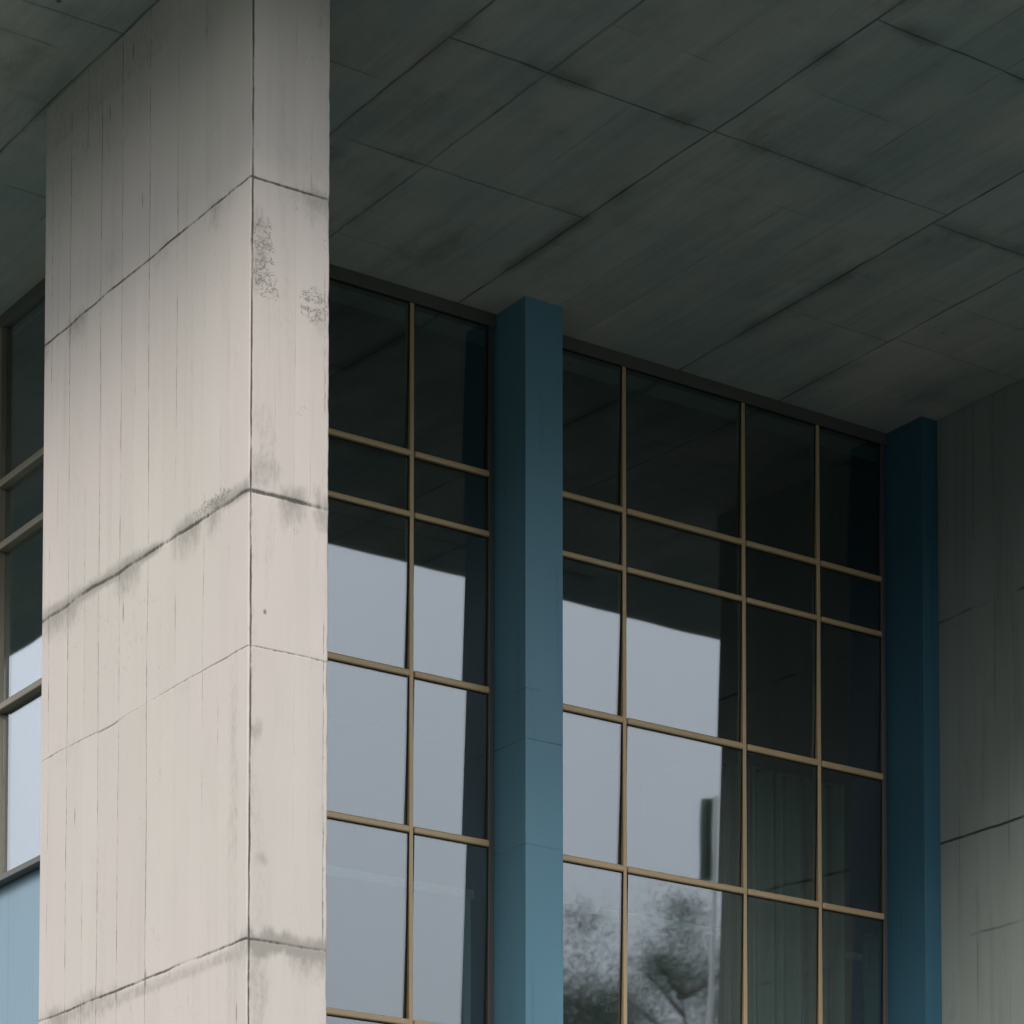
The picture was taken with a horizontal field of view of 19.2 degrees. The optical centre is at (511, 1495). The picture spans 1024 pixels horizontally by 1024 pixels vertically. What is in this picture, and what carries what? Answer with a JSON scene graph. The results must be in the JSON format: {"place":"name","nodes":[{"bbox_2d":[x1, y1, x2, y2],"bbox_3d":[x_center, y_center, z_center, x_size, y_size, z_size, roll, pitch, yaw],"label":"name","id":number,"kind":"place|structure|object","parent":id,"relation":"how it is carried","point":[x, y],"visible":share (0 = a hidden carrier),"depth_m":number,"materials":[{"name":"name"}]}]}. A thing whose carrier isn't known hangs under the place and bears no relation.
{"place":"outdoors","nodes":[
{"label":"outdoors","id":0,"kind":"place"},
{"bbox_2d":[563,902,861,961],"bbox_3d":[2.162,-5.393,29.137,4.100,0.070,0.050,2,-4,-34],"label":"rail","id":1,"kind":"object","parent":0,"point":[636,918],"visible":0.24,"depth_m":28.56,"materials":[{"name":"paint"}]},
{"label":"driveway","id":2,"kind":"structure","parent":0,"visible":0},
{"bbox_2d":[0,278,44,1023],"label":"window wall","id":3,"kind":"structure","parent":2,"relation":"on","point":[19,934],"depth_m":26.39,"materials":[{"name":"brown metal"}]},
{"bbox_2d":[39,0,329,1023],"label":"concrete pillar","id":4,"kind":"structure","parent":2,"relation":"on","point":[185,706],"depth_m":21.17,"materials":[{"name":"beige concrete"}]},
{"bbox_2d":[0,0,1023,461],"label":"roof overhang","id":5,"kind":"object","parent":4,"relation":"on","point":[812,204],"visible":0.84,"depth_m":24.39,"materials":[{"name":"concrete"}]},
{"bbox_2d":[9,300,876,779],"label":"ceiling","id":6,"kind":"structure","parent":5,"relation":"attached to","point":[681,644],"depth_m":32.38,"materials":[{"name":"paint"}]},
{"bbox_2d":[7,650,640,1023],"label":"back wall","id":7,"kind":"structure","parent":2,"relation":"on","point":[365,920],"depth_m":38.54,"materials":[{"name":"paint"}]},
{"bbox_2d":[326,264,496,1023],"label":"window wall","id":8,"kind":"structure","parent":2,"relation":"on","point":[411,300],"depth_m":26.32,"materials":[{"name":"brown metal"}]},
{"bbox_2d":[494,296,562,1023],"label":"steel column","id":9,"kind":"structure","parent":2,"relation":"on","point":[528,665],"depth_m":26.46,"materials":[{"name":"blue metal"}]},
{"bbox_2d":[562,335,887,1023],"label":"window wall","id":10,"kind":"structure","parent":2,"relation":"on","point":[623,365],"depth_m":28.34,"materials":[{"name":"brown metal"}]},
{"bbox_2d":[640,685,878,1023],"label":"wall","id":11,"kind":"structure","parent":2,"relation":"on","point":[681,830],"depth_m":39.22,"materials":[{"name":"paint"}]},
{"bbox_2d":[884,416,941,1023],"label":"steel column","id":12,"kind":"structure","parent":2,"relation":"on","point":[912,738],"depth_m":29.03,"materials":[{"name":"blue metal"}]},
{"bbox_2d":[937,379,1023,1023],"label":"concrete wall","id":13,"kind":"structure","parent":2,"relation":"on","point":[980,464],"depth_m":28.50,"materials":[{"name":"grey concrete"}]},
{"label":"room floor","id":14,"kind":"structure","parent":0,"visible":0},
{"bbox_2d":[327,865,473,1023],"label":"rail","id":15,"kind":"object","parent":14,"relation":"on","point":[467,895],"visible":0.7,"depth_m":27.28,"materials":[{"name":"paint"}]},
{"bbox_2d":[722,760,844,1023],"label":"curtain","id":16,"kind":"object","parent":14,"relation":"on","point":[780,967],"visible":0.92,"depth_m":28.84,"materials":[{"name":"fabric"}]},
{"bbox_2d":[862,934,879,1023],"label":"curtain","id":17,"kind":"object","parent":14,"relation":"on","point":[870,968],"visible":0.34,"depth_m":29.45,"materials":[{"name":"fabric"}]}
]}

